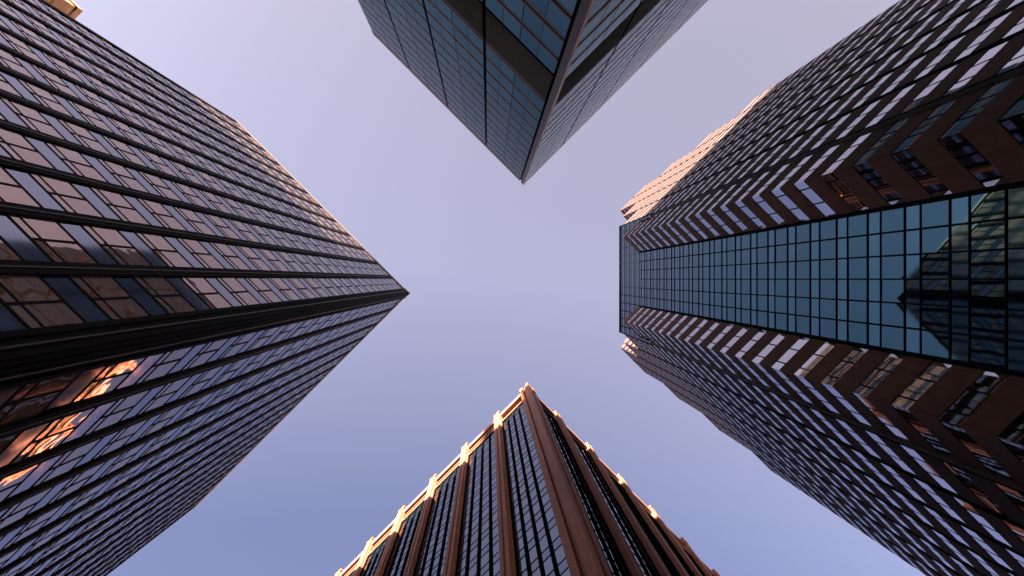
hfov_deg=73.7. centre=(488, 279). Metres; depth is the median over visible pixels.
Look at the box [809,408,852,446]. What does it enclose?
window
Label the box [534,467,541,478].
window
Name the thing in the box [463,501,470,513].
window
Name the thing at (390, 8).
window
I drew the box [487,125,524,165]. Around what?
window
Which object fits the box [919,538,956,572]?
window
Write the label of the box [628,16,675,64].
window
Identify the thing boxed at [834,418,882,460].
window
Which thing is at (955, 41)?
window
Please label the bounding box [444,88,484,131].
window
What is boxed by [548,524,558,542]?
window
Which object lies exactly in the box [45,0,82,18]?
brick tower
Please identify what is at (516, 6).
window
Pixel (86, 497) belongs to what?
window
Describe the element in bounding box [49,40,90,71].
window
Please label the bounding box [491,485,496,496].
window
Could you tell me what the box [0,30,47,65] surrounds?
window
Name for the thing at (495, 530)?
window
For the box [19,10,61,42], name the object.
window
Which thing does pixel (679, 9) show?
window
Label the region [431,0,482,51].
window
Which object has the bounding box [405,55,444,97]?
window
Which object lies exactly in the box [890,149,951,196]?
window
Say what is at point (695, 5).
window
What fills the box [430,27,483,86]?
window
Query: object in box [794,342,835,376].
window
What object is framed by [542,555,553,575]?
window
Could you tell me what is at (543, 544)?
window
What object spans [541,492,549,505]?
window
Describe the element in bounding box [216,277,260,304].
window
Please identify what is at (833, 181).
window
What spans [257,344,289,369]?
window
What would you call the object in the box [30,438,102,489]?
window
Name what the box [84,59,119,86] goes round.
window
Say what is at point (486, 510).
window
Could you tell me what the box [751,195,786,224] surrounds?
window
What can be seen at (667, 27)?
window
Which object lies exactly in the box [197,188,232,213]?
window
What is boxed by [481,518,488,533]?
window
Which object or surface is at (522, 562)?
window
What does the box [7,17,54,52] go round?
window
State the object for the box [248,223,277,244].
window
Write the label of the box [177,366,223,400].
window
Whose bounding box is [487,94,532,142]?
window
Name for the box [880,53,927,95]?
window
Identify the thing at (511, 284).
sky
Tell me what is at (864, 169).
window
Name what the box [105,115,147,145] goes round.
window
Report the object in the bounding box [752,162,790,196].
window
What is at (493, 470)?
window
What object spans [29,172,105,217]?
window
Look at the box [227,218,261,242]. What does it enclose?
window
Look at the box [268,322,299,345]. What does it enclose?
window
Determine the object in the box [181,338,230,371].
window
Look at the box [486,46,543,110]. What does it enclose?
window
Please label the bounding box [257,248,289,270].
window
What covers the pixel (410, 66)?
window
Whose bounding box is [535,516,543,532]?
window
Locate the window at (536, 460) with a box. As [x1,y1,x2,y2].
[532,456,538,467]
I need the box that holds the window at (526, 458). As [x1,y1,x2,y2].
[522,454,528,463]
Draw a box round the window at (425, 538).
[422,532,429,544]
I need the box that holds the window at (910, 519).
[901,512,942,549]
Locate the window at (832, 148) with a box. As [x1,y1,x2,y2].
[794,142,841,183]
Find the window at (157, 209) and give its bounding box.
[136,197,187,230]
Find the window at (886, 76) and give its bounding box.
[850,70,894,109]
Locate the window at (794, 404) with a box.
[787,399,826,434]
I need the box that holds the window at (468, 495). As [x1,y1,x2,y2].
[464,491,470,502]
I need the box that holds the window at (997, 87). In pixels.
[939,74,1017,138]
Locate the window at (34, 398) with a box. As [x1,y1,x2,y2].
[0,372,82,425]
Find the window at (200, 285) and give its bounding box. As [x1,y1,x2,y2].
[181,277,233,308]
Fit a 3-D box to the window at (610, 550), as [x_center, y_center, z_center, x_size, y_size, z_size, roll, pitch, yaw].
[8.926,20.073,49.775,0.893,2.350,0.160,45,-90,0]
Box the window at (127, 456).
[97,441,148,480]
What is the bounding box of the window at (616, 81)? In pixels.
[573,81,616,125]
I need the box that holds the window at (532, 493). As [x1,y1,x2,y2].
[529,487,536,500]
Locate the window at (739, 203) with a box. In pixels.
[734,201,766,228]
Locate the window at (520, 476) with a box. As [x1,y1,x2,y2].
[517,472,522,482]
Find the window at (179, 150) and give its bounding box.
[166,141,198,165]
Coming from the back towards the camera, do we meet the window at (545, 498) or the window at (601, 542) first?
the window at (545, 498)
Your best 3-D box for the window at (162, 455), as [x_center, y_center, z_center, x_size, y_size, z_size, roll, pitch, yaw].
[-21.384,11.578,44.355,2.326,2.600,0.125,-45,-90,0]
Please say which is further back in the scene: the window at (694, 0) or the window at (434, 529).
the window at (694, 0)
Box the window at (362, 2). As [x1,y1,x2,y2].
[358,0,398,40]
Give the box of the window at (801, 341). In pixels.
[771,337,809,369]
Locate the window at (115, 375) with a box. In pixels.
[71,357,147,404]
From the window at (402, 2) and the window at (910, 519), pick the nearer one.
the window at (910, 519)
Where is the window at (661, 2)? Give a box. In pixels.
[614,0,665,51]
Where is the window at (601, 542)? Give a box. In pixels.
[597,536,606,551]
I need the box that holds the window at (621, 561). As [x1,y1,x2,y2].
[618,557,627,572]
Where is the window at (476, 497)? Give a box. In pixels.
[473,492,479,503]
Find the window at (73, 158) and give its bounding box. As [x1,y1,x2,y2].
[45,141,109,182]
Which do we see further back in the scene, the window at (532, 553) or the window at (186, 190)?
the window at (532, 553)
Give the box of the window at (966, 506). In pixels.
[952,496,1014,549]
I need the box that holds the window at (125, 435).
[91,418,150,461]
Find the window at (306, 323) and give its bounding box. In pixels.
[287,319,314,339]
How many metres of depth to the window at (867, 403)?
38.95 m
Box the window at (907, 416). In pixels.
[892,405,957,460]
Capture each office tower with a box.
[0,0,409,575]
[335,383,719,575]
[358,0,707,184]
[619,0,1023,575]
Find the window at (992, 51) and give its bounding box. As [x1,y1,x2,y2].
[942,39,1009,96]
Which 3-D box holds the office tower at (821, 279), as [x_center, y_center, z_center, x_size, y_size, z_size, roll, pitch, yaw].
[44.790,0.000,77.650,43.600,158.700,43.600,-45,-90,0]
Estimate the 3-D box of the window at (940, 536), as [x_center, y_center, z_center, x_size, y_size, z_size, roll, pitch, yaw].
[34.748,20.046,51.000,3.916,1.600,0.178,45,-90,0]
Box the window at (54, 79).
[31,63,81,99]
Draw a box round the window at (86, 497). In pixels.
[57,479,110,520]
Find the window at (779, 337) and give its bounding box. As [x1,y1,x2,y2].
[752,333,786,362]
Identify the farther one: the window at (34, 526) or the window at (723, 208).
the window at (723, 208)
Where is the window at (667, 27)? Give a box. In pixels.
[622,27,667,73]
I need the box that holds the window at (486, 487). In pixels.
[482,483,488,494]
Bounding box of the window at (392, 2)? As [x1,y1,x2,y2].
[388,0,431,43]
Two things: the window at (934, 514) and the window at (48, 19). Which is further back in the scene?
the window at (48, 19)
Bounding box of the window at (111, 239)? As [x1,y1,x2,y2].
[81,224,153,265]
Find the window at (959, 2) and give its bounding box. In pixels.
[930,0,964,29]
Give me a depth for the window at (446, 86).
93.92 m
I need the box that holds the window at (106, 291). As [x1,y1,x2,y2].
[70,276,150,318]
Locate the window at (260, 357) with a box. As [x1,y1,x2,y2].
[236,350,271,377]
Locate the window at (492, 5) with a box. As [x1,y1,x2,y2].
[486,0,556,73]
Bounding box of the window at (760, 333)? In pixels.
[734,330,766,357]
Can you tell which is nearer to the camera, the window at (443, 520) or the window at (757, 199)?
the window at (757, 199)
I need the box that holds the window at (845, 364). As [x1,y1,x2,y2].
[820,347,867,385]
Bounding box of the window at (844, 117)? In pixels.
[810,112,851,149]
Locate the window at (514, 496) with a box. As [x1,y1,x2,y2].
[511,491,516,503]
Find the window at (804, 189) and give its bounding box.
[793,181,836,216]
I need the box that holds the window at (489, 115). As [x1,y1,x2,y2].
[487,111,528,155]
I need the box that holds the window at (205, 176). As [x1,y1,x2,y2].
[193,168,225,192]
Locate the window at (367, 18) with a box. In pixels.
[364,14,404,57]
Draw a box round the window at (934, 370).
[890,361,951,408]
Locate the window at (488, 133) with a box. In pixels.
[487,131,523,169]
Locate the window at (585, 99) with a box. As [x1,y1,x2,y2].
[539,94,589,146]
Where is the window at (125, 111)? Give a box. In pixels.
[108,99,147,128]
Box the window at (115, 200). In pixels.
[90,186,151,224]
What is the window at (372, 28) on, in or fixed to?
in the office tower at (524, 91)
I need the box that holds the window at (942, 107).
[890,97,958,155]
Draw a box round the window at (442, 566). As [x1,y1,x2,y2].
[439,563,443,575]
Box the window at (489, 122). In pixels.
[487,118,526,160]
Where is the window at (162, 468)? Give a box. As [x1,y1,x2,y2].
[139,458,175,487]
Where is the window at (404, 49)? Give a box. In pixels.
[402,46,442,89]
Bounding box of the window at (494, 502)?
[491,497,496,509]
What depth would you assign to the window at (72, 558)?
48.37 m
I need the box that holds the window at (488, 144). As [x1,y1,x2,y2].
[487,142,520,177]
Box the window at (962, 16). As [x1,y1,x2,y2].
[923,9,971,52]
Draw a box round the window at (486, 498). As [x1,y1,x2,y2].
[481,493,488,506]
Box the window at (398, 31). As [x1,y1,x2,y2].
[394,25,439,74]
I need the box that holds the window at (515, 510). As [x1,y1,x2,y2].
[512,504,518,517]
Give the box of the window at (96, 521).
[74,505,116,539]
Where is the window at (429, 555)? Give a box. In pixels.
[425,549,432,562]
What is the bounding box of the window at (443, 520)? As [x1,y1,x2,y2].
[440,515,446,526]
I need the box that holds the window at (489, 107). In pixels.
[487,103,530,149]
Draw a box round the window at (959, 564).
[949,556,972,575]
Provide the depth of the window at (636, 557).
57.64 m
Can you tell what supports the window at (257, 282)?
in the office tower at (200, 299)
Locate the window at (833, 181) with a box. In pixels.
[820,172,867,210]
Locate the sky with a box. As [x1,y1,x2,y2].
[73,0,925,575]
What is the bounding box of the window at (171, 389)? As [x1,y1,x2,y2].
[136,376,192,416]
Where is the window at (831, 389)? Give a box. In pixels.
[821,383,872,427]
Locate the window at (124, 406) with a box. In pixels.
[82,389,151,437]
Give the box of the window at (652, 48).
[611,48,652,90]
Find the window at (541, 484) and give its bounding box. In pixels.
[537,478,545,491]
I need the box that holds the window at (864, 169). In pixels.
[852,161,905,204]
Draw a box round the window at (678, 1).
[649,0,681,32]
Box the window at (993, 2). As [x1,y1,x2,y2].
[959,0,999,33]
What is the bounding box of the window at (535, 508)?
[532,501,539,515]
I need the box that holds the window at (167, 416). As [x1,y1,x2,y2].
[137,403,186,440]
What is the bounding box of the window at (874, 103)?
[835,98,881,139]
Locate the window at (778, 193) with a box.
[771,189,809,220]
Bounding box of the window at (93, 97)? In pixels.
[72,82,116,114]
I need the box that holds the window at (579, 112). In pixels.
[535,112,579,157]
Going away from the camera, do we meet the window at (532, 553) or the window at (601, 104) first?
the window at (532, 553)
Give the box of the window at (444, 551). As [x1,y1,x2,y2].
[442,547,446,558]
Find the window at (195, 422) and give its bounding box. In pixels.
[171,412,209,442]
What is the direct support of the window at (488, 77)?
in the office tower at (524, 91)
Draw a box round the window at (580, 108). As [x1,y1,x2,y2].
[537,103,584,152]
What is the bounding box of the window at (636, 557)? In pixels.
[633,553,643,567]
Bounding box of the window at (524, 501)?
[520,495,527,508]
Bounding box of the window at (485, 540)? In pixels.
[480,533,488,550]
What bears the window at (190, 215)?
in the office tower at (200, 299)
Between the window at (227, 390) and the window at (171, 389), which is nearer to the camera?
the window at (171, 389)
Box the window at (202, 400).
[174,392,214,423]
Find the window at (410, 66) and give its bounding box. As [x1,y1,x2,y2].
[408,63,446,104]
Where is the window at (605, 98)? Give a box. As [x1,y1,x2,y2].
[567,98,605,136]
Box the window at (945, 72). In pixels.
[899,62,959,113]
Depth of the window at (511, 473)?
73.14 m
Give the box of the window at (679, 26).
[640,26,679,66]
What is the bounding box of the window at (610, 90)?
[570,90,610,131]
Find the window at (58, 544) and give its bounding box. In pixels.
[31,529,77,566]
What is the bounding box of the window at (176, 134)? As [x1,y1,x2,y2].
[165,126,195,149]
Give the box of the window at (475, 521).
[471,515,478,529]
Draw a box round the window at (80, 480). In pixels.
[45,461,107,507]
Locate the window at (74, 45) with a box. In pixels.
[57,32,93,60]
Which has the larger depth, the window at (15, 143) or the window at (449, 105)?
the window at (449, 105)
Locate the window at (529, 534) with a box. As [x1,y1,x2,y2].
[525,526,533,542]
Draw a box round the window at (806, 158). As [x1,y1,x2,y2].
[772,153,813,190]
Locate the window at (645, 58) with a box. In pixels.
[607,58,645,96]
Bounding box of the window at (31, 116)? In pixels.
[0,96,67,140]
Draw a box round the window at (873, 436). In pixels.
[864,430,917,476]
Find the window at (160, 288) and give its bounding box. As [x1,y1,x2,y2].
[133,276,197,312]
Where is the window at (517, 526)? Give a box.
[514,519,520,533]
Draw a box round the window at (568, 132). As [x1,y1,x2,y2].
[529,132,568,172]
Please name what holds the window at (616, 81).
in the office tower at (524, 91)
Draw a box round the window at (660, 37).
[617,37,660,81]
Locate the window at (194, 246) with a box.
[176,237,225,268]
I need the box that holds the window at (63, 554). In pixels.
[42,537,84,571]
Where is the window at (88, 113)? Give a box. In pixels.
[66,98,115,133]
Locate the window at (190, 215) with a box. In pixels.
[174,206,217,235]
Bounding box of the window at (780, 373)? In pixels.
[771,367,814,405]
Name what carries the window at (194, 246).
in the office tower at (200, 299)
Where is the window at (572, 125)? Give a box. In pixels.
[531,125,572,167]
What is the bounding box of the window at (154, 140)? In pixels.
[138,129,175,156]
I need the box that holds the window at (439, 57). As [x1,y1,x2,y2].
[436,52,483,104]
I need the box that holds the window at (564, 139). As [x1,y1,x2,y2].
[528,139,564,175]
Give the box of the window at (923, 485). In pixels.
[913,478,967,525]
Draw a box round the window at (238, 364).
[210,357,249,387]
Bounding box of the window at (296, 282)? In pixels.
[287,277,316,298]
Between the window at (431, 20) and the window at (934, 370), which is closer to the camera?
the window at (934, 370)
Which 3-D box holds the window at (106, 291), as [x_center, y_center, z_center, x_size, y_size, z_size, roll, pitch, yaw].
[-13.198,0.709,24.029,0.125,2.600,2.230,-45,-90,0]
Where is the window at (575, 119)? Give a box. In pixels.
[533,119,575,162]
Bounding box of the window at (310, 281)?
[303,278,328,296]
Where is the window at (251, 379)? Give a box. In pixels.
[228,373,260,398]
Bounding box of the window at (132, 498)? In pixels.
[109,487,146,517]
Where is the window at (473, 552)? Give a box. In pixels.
[468,544,477,562]
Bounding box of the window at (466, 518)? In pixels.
[462,512,469,525]
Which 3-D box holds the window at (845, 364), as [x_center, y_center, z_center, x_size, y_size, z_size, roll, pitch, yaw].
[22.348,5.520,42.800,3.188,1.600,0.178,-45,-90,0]
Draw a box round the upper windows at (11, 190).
[0,0,401,575]
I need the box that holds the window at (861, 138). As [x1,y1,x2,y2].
[822,130,873,174]
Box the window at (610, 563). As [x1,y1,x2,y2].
[606,557,616,575]
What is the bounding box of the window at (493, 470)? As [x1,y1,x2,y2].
[491,466,495,475]
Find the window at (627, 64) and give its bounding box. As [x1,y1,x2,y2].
[581,64,627,111]
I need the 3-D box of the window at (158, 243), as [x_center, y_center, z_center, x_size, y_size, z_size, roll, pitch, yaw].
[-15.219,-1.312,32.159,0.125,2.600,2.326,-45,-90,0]
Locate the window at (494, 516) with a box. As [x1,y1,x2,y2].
[491,510,497,523]
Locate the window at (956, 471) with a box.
[941,461,1010,519]
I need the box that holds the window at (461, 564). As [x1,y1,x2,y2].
[457,556,465,573]
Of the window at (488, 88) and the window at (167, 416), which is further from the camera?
the window at (488, 88)
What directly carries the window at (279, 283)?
in the office tower at (200, 299)
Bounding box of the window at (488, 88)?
[486,83,534,136]
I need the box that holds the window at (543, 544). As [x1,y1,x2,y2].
[538,534,547,553]
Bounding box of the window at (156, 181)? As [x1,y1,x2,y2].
[138,170,183,201]
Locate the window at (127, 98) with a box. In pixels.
[111,86,146,113]
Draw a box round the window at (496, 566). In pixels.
[492,559,499,575]
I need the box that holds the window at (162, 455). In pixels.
[139,443,178,474]
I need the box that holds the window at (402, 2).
[397,0,429,32]
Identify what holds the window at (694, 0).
in the office tower at (524, 91)
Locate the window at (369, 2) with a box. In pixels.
[365,0,393,28]
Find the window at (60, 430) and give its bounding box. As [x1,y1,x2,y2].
[9,407,97,466]
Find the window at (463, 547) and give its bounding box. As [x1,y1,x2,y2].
[459,540,466,555]
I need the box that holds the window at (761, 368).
[752,361,791,396]
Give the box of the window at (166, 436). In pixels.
[138,426,180,459]
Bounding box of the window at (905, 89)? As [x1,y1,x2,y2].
[864,82,916,127]
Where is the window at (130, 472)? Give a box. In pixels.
[103,460,146,494]
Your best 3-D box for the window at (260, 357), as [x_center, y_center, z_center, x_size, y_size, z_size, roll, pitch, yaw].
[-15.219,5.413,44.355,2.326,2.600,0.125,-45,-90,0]
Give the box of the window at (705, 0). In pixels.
[679,0,706,27]
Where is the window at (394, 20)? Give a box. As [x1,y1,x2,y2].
[390,14,436,64]
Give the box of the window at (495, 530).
[491,524,497,538]
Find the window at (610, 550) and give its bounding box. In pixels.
[608,547,617,562]
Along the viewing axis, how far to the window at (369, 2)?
89.77 m
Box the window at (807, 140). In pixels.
[788,123,826,158]
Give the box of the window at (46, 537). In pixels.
[17,517,72,560]
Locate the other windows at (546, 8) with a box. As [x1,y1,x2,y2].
[372,0,703,42]
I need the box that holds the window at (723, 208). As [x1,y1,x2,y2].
[719,206,749,231]
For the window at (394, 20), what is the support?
in the office tower at (524, 91)
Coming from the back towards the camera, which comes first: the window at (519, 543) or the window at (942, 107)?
the window at (519, 543)
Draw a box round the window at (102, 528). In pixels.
[79,515,118,547]
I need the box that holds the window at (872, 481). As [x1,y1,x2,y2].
[864,475,904,511]
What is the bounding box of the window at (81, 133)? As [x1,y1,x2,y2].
[56,117,111,154]
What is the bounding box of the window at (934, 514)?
[922,505,972,549]
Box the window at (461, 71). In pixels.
[433,40,483,95]
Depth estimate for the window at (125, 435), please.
32.20 m
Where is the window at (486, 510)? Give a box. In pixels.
[481,505,488,519]
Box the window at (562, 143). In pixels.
[526,143,562,180]
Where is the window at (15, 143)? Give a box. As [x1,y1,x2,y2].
[0,127,56,168]
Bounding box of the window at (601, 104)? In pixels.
[563,104,601,143]
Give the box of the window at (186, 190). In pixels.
[170,180,209,207]
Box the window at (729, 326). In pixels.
[706,324,733,347]
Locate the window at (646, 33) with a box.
[594,27,651,87]
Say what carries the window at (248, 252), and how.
in the office tower at (200, 299)
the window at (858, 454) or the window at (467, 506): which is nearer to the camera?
the window at (858, 454)
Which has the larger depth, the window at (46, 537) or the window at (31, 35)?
the window at (31, 35)
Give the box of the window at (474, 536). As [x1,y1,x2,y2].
[470,529,477,544]
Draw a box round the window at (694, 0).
[668,0,695,27]
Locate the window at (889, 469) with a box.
[879,462,928,505]
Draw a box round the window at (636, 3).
[566,0,640,76]
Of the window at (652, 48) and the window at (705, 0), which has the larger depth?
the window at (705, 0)
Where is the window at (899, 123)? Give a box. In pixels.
[852,115,911,165]
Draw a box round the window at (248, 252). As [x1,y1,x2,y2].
[235,245,271,269]
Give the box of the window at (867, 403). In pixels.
[853,393,912,443]
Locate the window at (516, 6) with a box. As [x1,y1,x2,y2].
[502,0,562,56]
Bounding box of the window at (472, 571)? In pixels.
[468,562,476,575]
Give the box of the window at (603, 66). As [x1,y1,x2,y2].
[548,61,607,123]
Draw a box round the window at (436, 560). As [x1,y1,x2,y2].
[431,554,439,569]
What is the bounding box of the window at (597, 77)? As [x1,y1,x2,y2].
[545,73,600,131]
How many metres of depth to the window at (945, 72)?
39.80 m
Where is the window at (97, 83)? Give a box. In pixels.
[79,70,118,99]
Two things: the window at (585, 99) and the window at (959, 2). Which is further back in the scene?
the window at (585, 99)
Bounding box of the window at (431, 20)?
[427,13,483,76]
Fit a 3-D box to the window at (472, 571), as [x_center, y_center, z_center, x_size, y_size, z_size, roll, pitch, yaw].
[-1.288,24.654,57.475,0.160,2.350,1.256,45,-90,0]
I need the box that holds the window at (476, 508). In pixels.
[472,503,478,515]
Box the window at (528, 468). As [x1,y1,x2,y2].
[524,464,530,474]
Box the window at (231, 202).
[221,196,251,218]
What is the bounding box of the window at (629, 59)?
[584,53,634,105]
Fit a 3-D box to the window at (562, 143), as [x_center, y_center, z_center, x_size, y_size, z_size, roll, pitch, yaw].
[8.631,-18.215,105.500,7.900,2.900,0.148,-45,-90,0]
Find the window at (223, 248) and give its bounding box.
[209,241,251,269]
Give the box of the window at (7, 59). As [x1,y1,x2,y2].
[0,48,36,79]
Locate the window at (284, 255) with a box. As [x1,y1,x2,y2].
[275,250,304,271]
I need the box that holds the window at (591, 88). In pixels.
[542,83,595,139]
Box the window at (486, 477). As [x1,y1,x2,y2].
[482,473,488,484]
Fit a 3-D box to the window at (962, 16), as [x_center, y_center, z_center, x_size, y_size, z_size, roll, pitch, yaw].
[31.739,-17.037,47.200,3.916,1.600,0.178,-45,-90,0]
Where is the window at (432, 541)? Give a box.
[428,536,435,548]
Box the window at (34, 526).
[0,503,65,552]
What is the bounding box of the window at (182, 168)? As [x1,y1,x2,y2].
[168,159,204,185]
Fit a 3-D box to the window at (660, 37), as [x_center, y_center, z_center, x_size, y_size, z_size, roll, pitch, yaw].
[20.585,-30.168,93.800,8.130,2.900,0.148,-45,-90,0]
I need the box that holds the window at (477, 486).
[473,482,479,493]
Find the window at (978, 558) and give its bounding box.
[965,548,998,575]
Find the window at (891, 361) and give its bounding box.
[852,354,905,396]
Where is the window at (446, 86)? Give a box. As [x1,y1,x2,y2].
[443,81,484,126]
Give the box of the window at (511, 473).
[508,469,513,478]
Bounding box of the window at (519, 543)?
[515,536,523,552]
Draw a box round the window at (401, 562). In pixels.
[397,557,404,569]
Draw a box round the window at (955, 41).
[912,33,966,80]
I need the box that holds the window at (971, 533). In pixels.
[960,525,1015,573]
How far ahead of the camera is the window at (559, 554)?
45.91 m
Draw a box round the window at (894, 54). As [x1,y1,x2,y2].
[863,47,903,83]
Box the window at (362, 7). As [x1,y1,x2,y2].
[359,3,401,48]
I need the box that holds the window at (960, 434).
[938,419,1016,483]
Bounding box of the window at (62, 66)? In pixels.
[40,50,85,83]
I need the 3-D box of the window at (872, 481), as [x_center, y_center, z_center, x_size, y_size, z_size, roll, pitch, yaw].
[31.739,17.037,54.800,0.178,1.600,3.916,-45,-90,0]
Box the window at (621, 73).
[577,73,621,118]
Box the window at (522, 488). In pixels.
[518,483,525,494]
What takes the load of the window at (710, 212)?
in the office tower at (821, 279)
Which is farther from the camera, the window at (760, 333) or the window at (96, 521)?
the window at (760, 333)
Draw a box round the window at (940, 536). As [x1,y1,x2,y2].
[931,529,974,568]
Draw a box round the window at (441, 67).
[438,62,484,112]
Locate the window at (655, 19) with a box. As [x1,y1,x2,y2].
[601,13,660,75]
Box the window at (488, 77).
[486,72,537,128]
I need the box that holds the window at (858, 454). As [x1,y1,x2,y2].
[851,449,893,487]
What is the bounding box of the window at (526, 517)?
[523,510,530,524]
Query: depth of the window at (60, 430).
23.97 m
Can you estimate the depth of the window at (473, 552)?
61.31 m
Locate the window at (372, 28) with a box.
[369,24,407,65]
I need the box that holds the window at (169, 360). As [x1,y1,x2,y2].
[134,346,194,385]
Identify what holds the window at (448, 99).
in the office tower at (524, 91)
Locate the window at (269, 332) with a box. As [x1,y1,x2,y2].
[246,327,279,351]
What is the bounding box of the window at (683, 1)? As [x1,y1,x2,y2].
[641,0,685,44]
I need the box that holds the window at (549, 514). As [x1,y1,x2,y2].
[544,506,553,522]
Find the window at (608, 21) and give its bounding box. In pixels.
[572,0,632,60]
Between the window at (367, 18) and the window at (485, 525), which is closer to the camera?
the window at (485, 525)
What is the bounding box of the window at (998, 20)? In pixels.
[953,9,1013,61]
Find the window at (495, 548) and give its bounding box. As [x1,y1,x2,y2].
[492,540,498,556]
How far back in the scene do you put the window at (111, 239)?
28.04 m
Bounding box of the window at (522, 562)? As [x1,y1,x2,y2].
[517,555,526,574]
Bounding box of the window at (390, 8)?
[385,1,434,55]
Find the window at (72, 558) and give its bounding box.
[51,544,89,575]
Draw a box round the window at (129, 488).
[107,474,147,506]
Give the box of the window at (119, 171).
[96,157,149,192]
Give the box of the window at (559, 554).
[553,543,564,564]
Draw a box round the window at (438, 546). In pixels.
[434,539,442,553]
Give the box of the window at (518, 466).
[515,461,521,471]
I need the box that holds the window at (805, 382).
[795,375,841,415]
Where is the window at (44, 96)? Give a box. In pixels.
[16,77,74,117]
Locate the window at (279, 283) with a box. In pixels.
[267,277,300,299]
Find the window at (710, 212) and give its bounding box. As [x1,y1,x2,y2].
[706,210,734,234]
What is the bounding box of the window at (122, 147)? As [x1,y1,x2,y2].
[102,134,149,167]
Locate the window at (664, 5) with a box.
[607,0,668,64]
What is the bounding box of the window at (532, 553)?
[528,545,536,563]
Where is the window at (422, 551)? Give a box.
[419,545,426,557]
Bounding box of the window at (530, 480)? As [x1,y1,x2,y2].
[526,475,533,486]
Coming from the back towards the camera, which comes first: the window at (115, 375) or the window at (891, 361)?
the window at (891, 361)
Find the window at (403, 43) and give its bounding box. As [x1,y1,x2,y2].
[398,36,441,83]
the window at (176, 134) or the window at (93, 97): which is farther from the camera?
the window at (176, 134)
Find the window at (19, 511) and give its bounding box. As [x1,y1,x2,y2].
[0,486,54,530]
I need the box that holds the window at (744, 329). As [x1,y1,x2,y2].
[720,327,748,352]
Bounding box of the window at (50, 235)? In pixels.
[8,214,98,262]
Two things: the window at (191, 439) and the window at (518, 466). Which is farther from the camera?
the window at (518, 466)
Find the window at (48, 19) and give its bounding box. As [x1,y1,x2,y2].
[29,4,66,33]
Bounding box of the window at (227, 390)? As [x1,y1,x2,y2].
[204,381,240,409]
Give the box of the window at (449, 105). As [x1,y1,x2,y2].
[448,103,484,142]
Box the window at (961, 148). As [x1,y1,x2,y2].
[937,132,1009,186]
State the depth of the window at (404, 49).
97.16 m
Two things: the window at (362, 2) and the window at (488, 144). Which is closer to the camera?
the window at (362, 2)
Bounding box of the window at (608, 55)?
[552,46,615,113]
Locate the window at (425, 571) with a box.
[422,564,429,575]
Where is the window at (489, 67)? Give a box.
[486,60,540,120]
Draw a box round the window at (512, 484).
[509,479,515,490]
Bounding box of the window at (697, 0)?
[660,0,698,38]
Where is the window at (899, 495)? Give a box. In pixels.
[891,489,933,527]
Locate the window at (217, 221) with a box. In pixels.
[202,212,240,238]
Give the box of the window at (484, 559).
[479,550,488,569]
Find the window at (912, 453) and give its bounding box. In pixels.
[899,444,958,495]
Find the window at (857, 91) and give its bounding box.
[826,85,865,120]
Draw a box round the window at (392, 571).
[389,566,395,575]
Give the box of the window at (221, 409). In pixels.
[198,401,232,428]
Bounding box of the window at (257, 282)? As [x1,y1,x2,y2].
[245,277,282,302]
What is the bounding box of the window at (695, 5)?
[653,5,695,48]
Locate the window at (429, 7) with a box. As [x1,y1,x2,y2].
[424,0,483,65]
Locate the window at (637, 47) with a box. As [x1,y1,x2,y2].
[589,41,642,96]
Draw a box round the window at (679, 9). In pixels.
[634,2,685,55]
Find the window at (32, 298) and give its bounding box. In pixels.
[0,275,86,327]
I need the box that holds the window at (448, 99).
[446,96,484,137]
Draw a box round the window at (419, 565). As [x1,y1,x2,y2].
[415,558,423,572]
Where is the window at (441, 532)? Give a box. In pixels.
[437,527,444,539]
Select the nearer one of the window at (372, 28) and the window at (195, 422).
the window at (195, 422)
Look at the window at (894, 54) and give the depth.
54.93 m
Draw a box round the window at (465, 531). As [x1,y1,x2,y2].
[460,525,468,540]
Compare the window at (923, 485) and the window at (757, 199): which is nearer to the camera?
the window at (923, 485)
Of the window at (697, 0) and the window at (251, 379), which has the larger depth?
the window at (697, 0)
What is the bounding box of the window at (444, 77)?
[440,71,484,119]
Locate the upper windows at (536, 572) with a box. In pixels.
[349,402,702,575]
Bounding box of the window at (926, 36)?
[890,29,935,69]
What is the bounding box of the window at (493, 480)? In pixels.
[491,476,495,485]
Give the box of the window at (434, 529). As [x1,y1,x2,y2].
[431,524,437,535]
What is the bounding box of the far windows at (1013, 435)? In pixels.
[623,0,1023,575]
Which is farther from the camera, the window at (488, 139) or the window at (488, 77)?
the window at (488, 139)
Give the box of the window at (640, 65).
[602,65,640,104]
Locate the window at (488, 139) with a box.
[487,137,521,174]
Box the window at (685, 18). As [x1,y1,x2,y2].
[648,18,685,55]
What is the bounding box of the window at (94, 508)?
[67,494,112,530]
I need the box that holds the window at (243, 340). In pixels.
[217,332,257,360]
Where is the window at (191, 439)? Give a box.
[168,430,203,458]
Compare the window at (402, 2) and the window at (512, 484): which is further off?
the window at (402, 2)
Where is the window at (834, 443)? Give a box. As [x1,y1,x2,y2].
[826,437,866,473]
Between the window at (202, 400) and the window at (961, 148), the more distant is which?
the window at (202, 400)
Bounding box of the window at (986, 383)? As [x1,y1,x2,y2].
[937,371,1008,425]
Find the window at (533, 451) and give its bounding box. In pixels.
[530,447,535,456]
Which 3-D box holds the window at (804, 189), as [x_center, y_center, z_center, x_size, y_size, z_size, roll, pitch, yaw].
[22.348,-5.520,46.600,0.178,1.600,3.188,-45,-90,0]
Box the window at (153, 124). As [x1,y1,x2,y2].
[139,114,172,139]
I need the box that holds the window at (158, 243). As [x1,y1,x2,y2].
[135,231,193,266]
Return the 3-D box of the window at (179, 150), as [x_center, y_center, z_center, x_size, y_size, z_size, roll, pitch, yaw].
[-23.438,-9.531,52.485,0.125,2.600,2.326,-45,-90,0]
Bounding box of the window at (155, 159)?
[137,147,178,176]
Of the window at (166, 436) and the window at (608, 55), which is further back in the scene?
the window at (608, 55)
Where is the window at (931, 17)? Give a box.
[900,9,941,46]
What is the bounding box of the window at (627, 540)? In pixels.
[624,536,634,550]
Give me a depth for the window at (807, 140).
55.16 m

